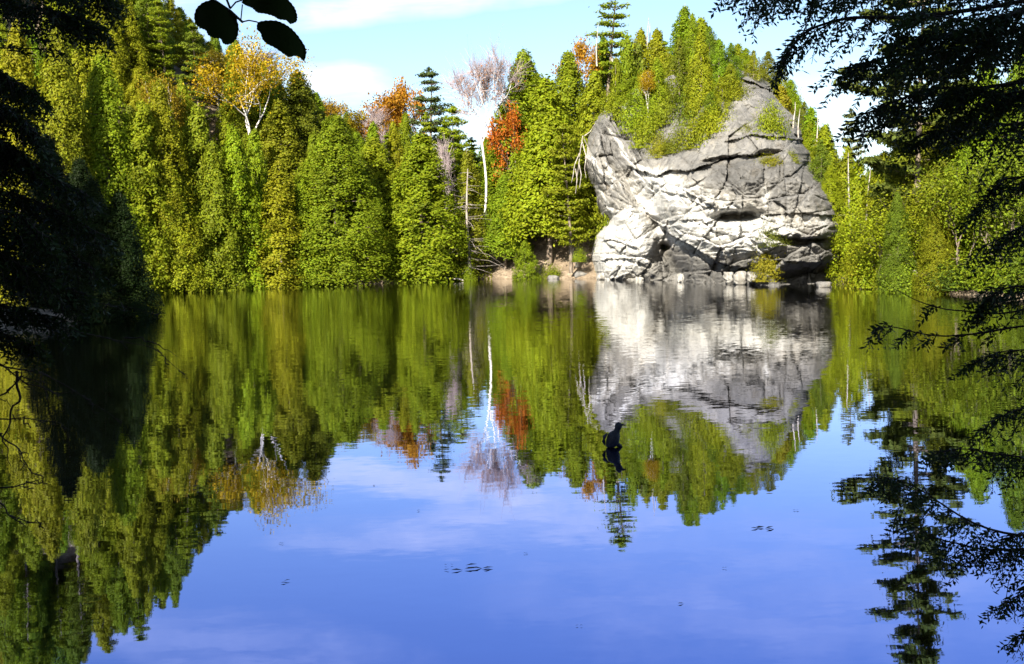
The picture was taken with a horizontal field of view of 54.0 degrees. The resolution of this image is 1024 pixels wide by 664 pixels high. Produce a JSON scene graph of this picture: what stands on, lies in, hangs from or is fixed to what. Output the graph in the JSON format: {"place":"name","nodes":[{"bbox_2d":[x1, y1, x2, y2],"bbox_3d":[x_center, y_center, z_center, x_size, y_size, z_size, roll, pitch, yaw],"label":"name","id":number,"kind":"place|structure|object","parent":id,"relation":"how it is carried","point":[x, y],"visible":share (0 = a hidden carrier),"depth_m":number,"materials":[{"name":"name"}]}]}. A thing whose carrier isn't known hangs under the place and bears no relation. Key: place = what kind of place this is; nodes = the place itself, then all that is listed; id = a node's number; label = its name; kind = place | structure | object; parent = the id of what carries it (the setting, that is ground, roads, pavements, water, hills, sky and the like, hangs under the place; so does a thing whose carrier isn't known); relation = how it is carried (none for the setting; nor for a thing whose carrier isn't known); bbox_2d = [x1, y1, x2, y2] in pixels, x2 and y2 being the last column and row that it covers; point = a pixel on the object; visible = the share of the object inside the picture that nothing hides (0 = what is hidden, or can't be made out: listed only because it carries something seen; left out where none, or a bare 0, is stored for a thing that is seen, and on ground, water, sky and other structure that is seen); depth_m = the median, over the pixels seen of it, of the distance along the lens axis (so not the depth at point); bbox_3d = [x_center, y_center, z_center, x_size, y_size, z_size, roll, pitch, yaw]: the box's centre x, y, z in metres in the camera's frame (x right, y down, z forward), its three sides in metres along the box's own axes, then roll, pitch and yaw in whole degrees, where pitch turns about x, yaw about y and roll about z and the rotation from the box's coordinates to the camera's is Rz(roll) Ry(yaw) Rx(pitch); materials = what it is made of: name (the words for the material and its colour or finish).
{"place":"outdoors","nodes":[
{"label":"outdoors","id":0,"kind":"place"},
{"bbox_2d":[0,278,1023,663],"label":"water","id":1,"kind":"structure","parent":0,"point":[364,470],"depth_m":20.59,"materials":[{"name":"blue liquid"}]},
{"bbox_2d":[0,0,1023,328],"bbox_3d":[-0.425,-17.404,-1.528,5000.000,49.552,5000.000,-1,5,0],"label":"ground","id":2,"kind":"structure","parent":0,"point":[560,254],"depth_m":139.58,"materials":[{"name":"brown soil"}]},
{"bbox_2d":[0,19,51,301],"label":"cedar tree","id":3,"kind":"object","parent":2,"relation":"on","point":[19,67],"visible":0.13,"depth_m":108.78,"materials":[{"name":"green plant"}]},
{"bbox_2d":[10,133,78,309],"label":"cedar tree","id":4,"kind":"object","parent":2,"relation":"on","point":[50,139],"visible":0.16,"depth_m":74.46,"materials":[{"name":"green plant"}]},
{"bbox_2d":[17,27,102,299],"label":"cedar tree","id":5,"kind":"object","parent":2,"relation":"on","point":[61,78],"visible":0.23,"depth_m":109.31,"materials":[{"name":"green plant"}]},
{"bbox_2d":[42,155,131,312],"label":"cedar tree","id":6,"kind":"object","parent":2,"relation":"on","point":[80,171],"visible":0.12,"depth_m":72.62,"materials":[{"name":"green plant"}]},
{"bbox_2d":[65,51,112,173],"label":"cedar tree","id":7,"kind":"object","parent":2,"relation":"on","point":[82,76],"visible":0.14,"depth_m":122.64,"materials":[{"name":"green plant"}]},
{"bbox_2d":[0,0,187,530],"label":"tree","id":8,"kind":"object","parent":2,"relation":"on","point":[16,163],"visible":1,"depth_m":4.90,"materials":[{"name":"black plant"}]},
{"bbox_2d":[61,176,145,323],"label":"cedar tree","id":9,"kind":"object","parent":2,"relation":"on","point":[92,188],"visible":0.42,"depth_m":70.77,"materials":[{"name":"green plant"}]},
{"bbox_2d":[79,0,136,106],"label":"cedar tree","id":10,"kind":"object","parent":2,"relation":"on","point":[116,64],"visible":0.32,"depth_m":130.70,"materials":[{"name":"green plant"}]},
{"bbox_2d":[78,52,160,292],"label":"cedar tree","id":11,"kind":"object","parent":2,"relation":"on","point":[105,109],"visible":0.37,"depth_m":114.66,"materials":[{"name":"green plant"}]},
{"bbox_2d":[88,189,165,322],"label":"cedar tree","id":12,"kind":"object","parent":2,"relation":"on","point":[135,255],"visible":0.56,"depth_m":71.67,"materials":[{"name":"green plant"}]},
{"bbox_2d":[110,0,154,102],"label":"cedar tree","id":13,"kind":"object","parent":2,"relation":"on","point":[136,44],"visible":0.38,"depth_m":133.74,"materials":[{"name":"green plant"}]},
{"bbox_2d":[120,66,150,134],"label":"cedar tree","id":14,"kind":"object","parent":2,"relation":"on","point":[134,92],"visible":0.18,"depth_m":130.28,"materials":[{"name":"green plant"}]},
{"bbox_2d":[105,99,190,293],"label":"cedar tree","id":15,"kind":"object","parent":2,"relation":"on","point":[142,127],"visible":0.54,"depth_m":116.22,"materials":[{"name":"green plant"}]},
{"bbox_2d":[126,0,175,74],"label":"cedar tree","id":16,"kind":"object","parent":2,"relation":"on","point":[141,9],"visible":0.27,"depth_m":139.21,"materials":[{"name":"green plant"}]},
{"bbox_2d":[135,0,182,87],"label":"pine tree","id":17,"kind":"object","parent":2,"relation":"on","point":[161,46],"visible":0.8,"depth_m":137.13,"materials":[{"name":"green plant"}]},
{"bbox_2d":[133,68,190,131],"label":"birch tree","id":18,"kind":"object","parent":2,"relation":"on","point":[177,102],"visible":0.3,"depth_m":129.16,"materials":[{"name":"green plant"}]},
{"bbox_2d":[135,77,212,293],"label":"cedar tree","id":19,"kind":"object","parent":2,"relation":"on","point":[168,134],"visible":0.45,"depth_m":119.02,"materials":[{"name":"green plant"}]},
{"bbox_2d":[164,0,191,68],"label":"cedar tree","id":20,"kind":"object","parent":2,"relation":"on","point":[175,20],"visible":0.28,"depth_m":153.69,"materials":[{"name":"green plant"}]},
{"bbox_2d":[173,79,192,177],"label":"cedar tree","id":21,"kind":"object","parent":2,"relation":"on","point":[185,91],"visible":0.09,"depth_m":133.38,"materials":[{"name":"green plant"}]},
{"bbox_2d":[151,164,216,293],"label":"cedar tree","id":22,"kind":"object","parent":2,"relation":"on","point":[194,284],"visible":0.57,"depth_m":118.44,"materials":[{"name":"green plant"}]},
{"bbox_2d":[173,22,217,121],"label":"pine tree","id":23,"kind":"object","parent":2,"relation":"on","point":[197,36],"visible":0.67,"depth_m":138.07,"materials":[{"name":"green plant"}]},
{"bbox_2d":[170,48,228,75],"bbox_3d":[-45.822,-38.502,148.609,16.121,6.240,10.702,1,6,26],"label":"birch tree","id":24,"kind":"object","parent":2,"relation":"on","point":[216,57],"visible":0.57,"depth_m":146.04,"materials":[{"name":"green plant"}]},
{"bbox_2d":[174,103,245,289],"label":"cedar tree","id":25,"kind":"object","parent":2,"relation":"on","point":[197,135],"visible":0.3,"depth_m":123.14,"materials":[{"name":"green plant"}]},
{"bbox_2d":[190,141,256,291],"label":"cedar tree","id":26,"kind":"object","parent":2,"relation":"on","point":[217,178],"visible":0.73,"depth_m":121.64,"materials":[{"name":"green plant"}]},
{"bbox_2d":[211,43,263,160],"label":"cedar tree","id":27,"kind":"object","parent":2,"relation":"on","point":[236,117],"visible":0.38,"depth_m":140.41,"materials":[{"name":"green plant"}]},
{"bbox_2d":[208,123,282,289],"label":"cedar tree","id":28,"kind":"object","parent":2,"relation":"on","point":[238,171],"visible":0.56,"depth_m":123.96,"materials":[{"name":"green plant"}]},
{"bbox_2d":[194,0,306,60],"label":"basswood sapling","id":29,"kind":"object","parent":2,"relation":"on","point":[214,19],"visible":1,"depth_m":2.54,"materials":[{"name":"black plant"}]},
{"bbox_2d":[182,24,318,134],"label":"birch tree","id":30,"kind":"object","parent":2,"relation":"on","point":[246,64],"visible":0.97,"depth_m":135.32,"materials":[{"name":"yellow plant"}]},
{"bbox_2d":[240,128,283,260],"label":"cedar tree","id":31,"kind":"object","parent":2,"relation":"on","point":[255,156],"visible":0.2,"depth_m":131.25,"materials":[{"name":"green plant"}]},
{"bbox_2d":[245,62,283,152],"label":"cedar tree","id":32,"kind":"object","parent":2,"relation":"on","point":[270,101],"visible":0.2,"depth_m":144.41,"materials":[{"name":"green plant"}]},
{"bbox_2d":[249,159,312,288],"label":"cedar tree","id":33,"kind":"object","parent":2,"relation":"on","point":[280,194],"visible":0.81,"depth_m":125.06,"materials":[{"name":"green plant"}]},
{"bbox_2d":[257,98,306,220],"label":"cedar tree","id":34,"kind":"object","parent":2,"relation":"on","point":[276,146],"visible":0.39,"depth_m":136.94,"materials":[{"name":"green plant"}]},
{"bbox_2d":[267,69,326,182],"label":"cedar tree","id":35,"kind":"object","parent":2,"relation":"on","point":[295,102],"visible":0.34,"depth_m":142.21,"materials":[{"name":"green plant"}]},
{"bbox_2d":[281,177,345,287],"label":"cedar tree","id":36,"kind":"object","parent":2,"relation":"on","point":[302,203],"visible":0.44,"depth_m":127.57,"materials":[{"name":"green plant"}]},
{"bbox_2d":[285,113,402,286],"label":"cedar tree","id":37,"kind":"object","parent":2,"relation":"on","point":[332,147],"visible":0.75,"depth_m":128.35,"materials":[{"name":"green plant"}]},
{"bbox_2d":[345,164,393,272],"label":"cedar tree","id":38,"kind":"object","parent":2,"relation":"on","point":[371,171],"visible":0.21,"depth_m":135.51,"materials":[{"name":"green plant"}]},
{"bbox_2d":[342,136,417,245],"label":"cedar tree","id":39,"kind":"object","parent":2,"relation":"on","point":[373,149],"visible":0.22,"depth_m":140.27,"materials":[{"name":"green plant"}]},
{"bbox_2d":[354,85,420,158],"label":"maple tree","id":40,"kind":"object","parent":2,"relation":"on","point":[390,103],"visible":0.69,"depth_m":159.07,"materials":[{"name":"orange plant"}]},
{"bbox_2d":[386,121,406,199],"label":"cedar tree","id":41,"kind":"object","parent":2,"relation":"on","point":[393,142],"visible":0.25,"depth_m":148.67,"materials":[{"name":"green plant"}]},
{"bbox_2d":[372,76,428,134],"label":"maple tree","id":42,"kind":"object","parent":2,"relation":"on","point":[399,86],"visible":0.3,"depth_m":164.04,"materials":[{"name":"orange plant"}]},
{"bbox_2d":[374,132,479,282],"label":"cedar tree","id":43,"kind":"object","parent":2,"relation":"on","point":[422,179],"visible":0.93,"depth_m":133.30,"materials":[{"name":"green plant"}]},
{"bbox_2d":[405,66,456,164],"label":"pine tree","id":44,"kind":"object","parent":2,"relation":"on","point":[432,108],"visible":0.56,"depth_m":154.96,"materials":[{"name":"green plant"}]},
{"bbox_2d":[436,133,458,261],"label":"dead tree","id":45,"kind":"object","parent":2,"relation":"on","point":[444,156],"visible":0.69,"depth_m":145.53,"materials":[{"name":"grey plant"}]},
{"bbox_2d":[431,106,479,241],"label":"pine tree","id":46,"kind":"object","parent":2,"relation":"on","point":[452,122],"visible":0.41,"depth_m":150.16,"materials":[{"name":"green plant"}]},
{"bbox_2d":[442,148,492,279],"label":"cedar tree","id":47,"kind":"object","parent":2,"relation":"on","point":[467,160],"visible":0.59,"depth_m":139.19,"materials":[{"name":"green plant"}]},
{"bbox_2d":[432,169,509,275],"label":"dead tree","id":48,"kind":"object","parent":2,"relation":"on","point":[467,223],"visible":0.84,"depth_m":136.95,"materials":[{"name":"grey plant"}]},
{"bbox_2d":[421,33,533,232],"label":"birch tree","id":49,"kind":"object","parent":2,"relation":"on","point":[485,76],"visible":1,"depth_m":144.97,"materials":[{"name":"white plant"}]},
{"bbox_2d":[476,173,534,269],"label":"cedar tree","id":50,"kind":"object","parent":2,"relation":"on","point":[493,235],"visible":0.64,"depth_m":138.84,"materials":[{"name":"green plant"}]},
{"bbox_2d":[483,97,527,202],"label":"maple tree","id":51,"kind":"object","parent":2,"relation":"on","point":[492,138],"visible":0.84,"depth_m":144.54,"materials":[{"name":"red plant"}]},
{"bbox_2d":[479,48,541,189],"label":"cedar tree","id":52,"kind":"object","parent":2,"relation":"on","point":[524,94],"visible":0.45,"depth_m":147.55,"materials":[{"name":"green plant"}]},
{"bbox_2d":[511,240,541,279],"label":"cedar sapling","id":53,"kind":"object","parent":2,"relation":"on","point":[525,252],"visible":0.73,"depth_m":133.73,"materials":[{"name":"green plant"}]},
{"bbox_2d":[497,74,594,264],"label":"cedar tree","id":54,"kind":"object","parent":2,"relation":"on","point":[531,176],"visible":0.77,"depth_m":134.94,"materials":[{"name":"green plant"}]},
{"bbox_2d":[539,123,594,272],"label":"hemlock tree","id":55,"kind":"object","parent":2,"relation":"on","point":[564,156],"visible":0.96,"depth_m":131.64,"materials":[{"name":"green plant"}]},
{"bbox_2d":[541,50,592,186],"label":"cedar tree","id":56,"kind":"object","parent":2,"relation":"on","point":[569,84],"visible":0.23,"depth_m":142.33,"materials":[{"name":"green plant"}]},
{"bbox_2d":[550,33,602,92],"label":"maple tree","id":57,"kind":"object","parent":2,"relation":"on","point":[581,52],"visible":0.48,"depth_m":147.73,"materials":[{"name":"orange plant"}]},
{"bbox_2d":[554,70,606,234],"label":"cedar tree","id":58,"kind":"object","parent":2,"relation":"on","point":[587,119],"visible":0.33,"depth_m":137.31,"materials":[{"name":"green plant"}]},
{"bbox_2d":[586,63,621,247],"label":"cedar tree","id":59,"kind":"object","parent":2,"relation":"on","point":[615,70],"visible":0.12,"depth_m":136.65,"materials":[{"name":"green plant"}]},
{"bbox_2d":[584,0,633,101],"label":"pine tree","id":60,"kind":"object","parent":2,"relation":"on","point":[609,64],"visible":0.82,"depth_m":145.85,"materials":[{"name":"green plant"}]},
{"bbox_2d":[592,30,639,229],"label":"cedar tree","id":61,"kind":"object","parent":2,"relation":"on","point":[626,58],"visible":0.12,"depth_m":137.00,"materials":[{"name":"green plant"}]},
{"bbox_2d":[644,27,665,74],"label":"cedar tree","id":62,"kind":"object","parent":2,"relation":"on","point":[655,45],"visible":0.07,"depth_m":140.22,"materials":[{"name":"green plant"}]},
{"bbox_2d":[664,6,691,71],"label":"cedar tree","id":63,"kind":"object","parent":2,"relation":"on","point":[680,25],"visible":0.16,"depth_m":138.92,"materials":[{"name":"green plant"}]},
{"bbox_2d":[582,59,844,285],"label":"limestone cliff","id":64,"kind":"structure","parent":2,"relation":"on","point":[700,211],"depth_m":110.44,"materials":[{"name":"grey stone"}]},
{"bbox_2d":[608,84,656,134],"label":"cliff shrub","id":65,"kind":"object","parent":64,"relation":"on","point":[628,122],"visible":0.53,"depth_m":127.27,"materials":[{"name":"green plant"}]},
{"bbox_2d":[621,67,656,126],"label":"cedar tree","id":66,"kind":"object","parent":64,"relation":"on","point":[642,70],"visible":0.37,"depth_m":128.29,"materials":[{"name":"green plant"}]},
{"bbox_2d":[625,100,668,149],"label":"cliff shrub","id":67,"kind":"object","parent":64,"relation":"on","point":[645,129],"visible":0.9,"depth_m":123.45,"materials":[{"name":"green plant"}]},
{"bbox_2d":[642,58,670,126],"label":"cedar tree","id":68,"kind":"object","parent":64,"relation":"on","point":[657,67],"visible":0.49,"depth_m":126.34,"materials":[{"name":"green plant"}]},
{"bbox_2d":[656,37,692,123],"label":"cedar tree","id":69,"kind":"object","parent":64,"relation":"on","point":[678,59],"visible":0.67,"depth_m":123.38,"materials":[{"name":"green plant"}]},
{"bbox_2d":[669,98,716,150],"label":"cliff shrub","id":70,"kind":"object","parent":64,"relation":"on","point":[692,137],"visible":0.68,"depth_m":114.52,"materials":[{"name":"green plant"}]},
{"bbox_2d":[681,13,705,96],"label":"cedar tree","id":71,"kind":"object","parent":64,"relation":"on","point":[694,30],"visible":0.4,"depth_m":124.05,"materials":[{"name":"green plant"}]},
{"bbox_2d":[682,32,716,120],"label":"cedar tree","id":72,"kind":"object","parent":64,"relation":"on","point":[700,54],"visible":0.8,"depth_m":119.18,"materials":[{"name":"green plant"}]},
{"bbox_2d":[691,92,741,134],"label":"cliff shrub","id":73,"kind":"object","parent":64,"relation":"on","point":[710,118],"visible":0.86,"depth_m":113.72,"materials":[{"name":"green plant"}]},
{"bbox_2d":[702,39,733,101],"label":"cedar tree","id":74,"kind":"object","parent":64,"relation":"on","point":[716,66],"visible":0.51,"depth_m":120.00,"materials":[{"name":"green plant"}]},
{"bbox_2d":[746,251,785,281],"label":"cliff shrub","id":75,"kind":"object","parent":64,"relation":"on","point":[768,267],"visible":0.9,"depth_m":100.59,"materials":[{"name":"yellow plant"}]},
{"bbox_2d":[742,95,794,140],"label":"cliff shrub","id":76,"kind":"object","parent":64,"relation":"on","point":[769,122],"visible":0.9,"depth_m":109.34,"materials":[{"name":"green plant"}]},
{"bbox_2d":[807,139,839,186],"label":"cedar tree","id":77,"kind":"object","parent":64,"relation":"on","point":[819,157],"visible":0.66,"depth_m":107.93,"materials":[{"name":"green plant"}]},
{"bbox_2d":[810,122,844,236],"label":"cedar tree","id":78,"kind":"object","parent":2,"relation":"on","point":[825,134],"visible":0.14,"depth_m":111.55,"materials":[{"name":"green plant"}]},
{"bbox_2d":[820,164,845,210],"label":"cedar tree","id":79,"kind":"object","parent":2,"relation":"on","point":[831,182],"visible":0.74,"depth_m":105.16,"materials":[{"name":"green plant"}]},
{"bbox_2d":[823,146,863,274],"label":"cedar tree","id":80,"kind":"object","parent":2,"relation":"on","point":[843,166],"visible":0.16,"depth_m":106.00,"materials":[{"name":"green plant"}]},
{"bbox_2d":[824,159,871,284],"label":"cedar tree","id":81,"kind":"object","parent":2,"relation":"on","point":[857,187],"visible":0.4,"depth_m":99.11,"materials":[{"name":"green plant"}]},
{"bbox_2d":[828,241,878,288],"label":"bank shrub","id":82,"kind":"object","parent":2,"relation":"on","point":[847,282],"visible":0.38,"depth_m":91.66,"materials":[{"name":"green plant"}]},
{"bbox_2d":[835,239,888,288],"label":"bank shrub","id":83,"kind":"object","parent":2,"relation":"on","point":[868,282],"visible":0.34,"depth_m":90.21,"materials":[{"name":"green plant"}]},
{"bbox_2d":[708,0,1023,661],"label":"hemlock tree","id":84,"kind":"object","parent":2,"relation":"on","point":[984,38],"visible":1,"depth_m":4.83,"materials":[{"name":"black plant"}]},
{"bbox_2d":[843,150,890,271],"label":"cedar tree","id":85,"kind":"object","parent":2,"relation":"on","point":[879,178],"visible":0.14,"depth_m":96.39,"materials":[{"name":"green plant"}]},
{"bbox_2d":[833,204,926,286],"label":"broadleaf tree","id":86,"kind":"object","parent":2,"relation":"on","point":[866,232],"visible":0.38,"depth_m":86.86,"materials":[{"name":"green plant"}]},
{"bbox_2d":[862,127,926,281],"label":"cedar tree","id":87,"kind":"object","parent":2,"relation":"on","point":[893,180],"visible":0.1,"depth_m":90.45,"materials":[{"name":"green plant"}]},
{"bbox_2d":[876,191,919,292],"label":"cedar tree","id":88,"kind":"object","parent":2,"relation":"on","point":[897,213],"visible":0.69,"depth_m":83.24,"materials":[{"name":"green plant"}]},
{"bbox_2d":[831,0,999,218],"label":"pine tree","id":89,"kind":"object","parent":2,"relation":"on","point":[876,164],"visible":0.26,"depth_m":87.63,"materials":[{"name":"green plant"}]},
{"bbox_2d":[861,172,974,269],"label":"broadleaf tree","id":90,"kind":"object","parent":2,"relation":"on","point":[916,206],"visible":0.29,"depth_m":83.86,"materials":[{"name":"green plant"}]},
{"bbox_2d":[911,194,958,293],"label":"cedar tree","id":91,"kind":"object","parent":2,"relation":"on","point":[928,249],"visible":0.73,"depth_m":80.26,"materials":[{"name":"green plant"}]},
{"bbox_2d":[904,104,974,264],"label":"cedar tree","id":92,"kind":"object","parent":2,"relation":"on","point":[931,163],"visible":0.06,"depth_m":88.48,"materials":[{"name":"green plant"}]},
{"bbox_2d":[916,255,989,290],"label":"bank shrub","id":93,"kind":"object","parent":2,"relation":"on","point":[952,284],"visible":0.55,"depth_m":78.78,"materials":[{"name":"green plant"}]},
{"bbox_2d":[897,159,1022,282],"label":"broadleaf tree","id":94,"kind":"object","parent":2,"relation":"on","point":[943,189],"visible":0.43,"depth_m":78.93,"materials":[{"name":"green plant"}]},
{"bbox_2d":[933,238,1018,287],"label":"bank shrub","id":95,"kind":"object","parent":2,"relation":"on","point":[961,270],"visible":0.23,"depth_m":77.42,"materials":[{"name":"green plant"}]},
{"bbox_2d":[932,141,1023,261],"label":"broadleaf tree","id":96,"kind":"object","parent":2,"relation":"on","point":[1010,215],"visible":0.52,"depth_m":77.04,"materials":[{"name":"green plant"}]},
{"bbox_2d":[948,76,1016,266],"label":"cedar tree","id":97,"kind":"object","parent":2,"relation":"on","point":[967,150],"visible":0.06,"depth_m":84.74,"materials":[{"name":"green plant"}]},
{"bbox_2d":[953,227,1023,292],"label":"bank shrub","id":98,"kind":"object","parent":2,"relation":"on","point":[1001,273],"visible":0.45,"depth_m":73.28,"materials":[{"name":"green plant"}]},
{"bbox_2d":[975,227,1023,291],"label":"bank shrub","id":99,"kind":"object","parent":2,"relation":"on","point":[1012,271],"visible":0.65,"depth_m":70.76,"materials":[{"name":"green plant"}]},
{"bbox_2d":[989,33,1023,258],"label":"cedar tree","id":100,"kind":"object","parent":2,"relation":"on","point":[1015,75],"visible":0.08,"depth_m":84.31,"materials":[{"name":"green plant"}]},
{"bbox_2d":[161,0,1023,176],"label":"sky","id":101,"kind":"structure","parent":0,"point":[357,48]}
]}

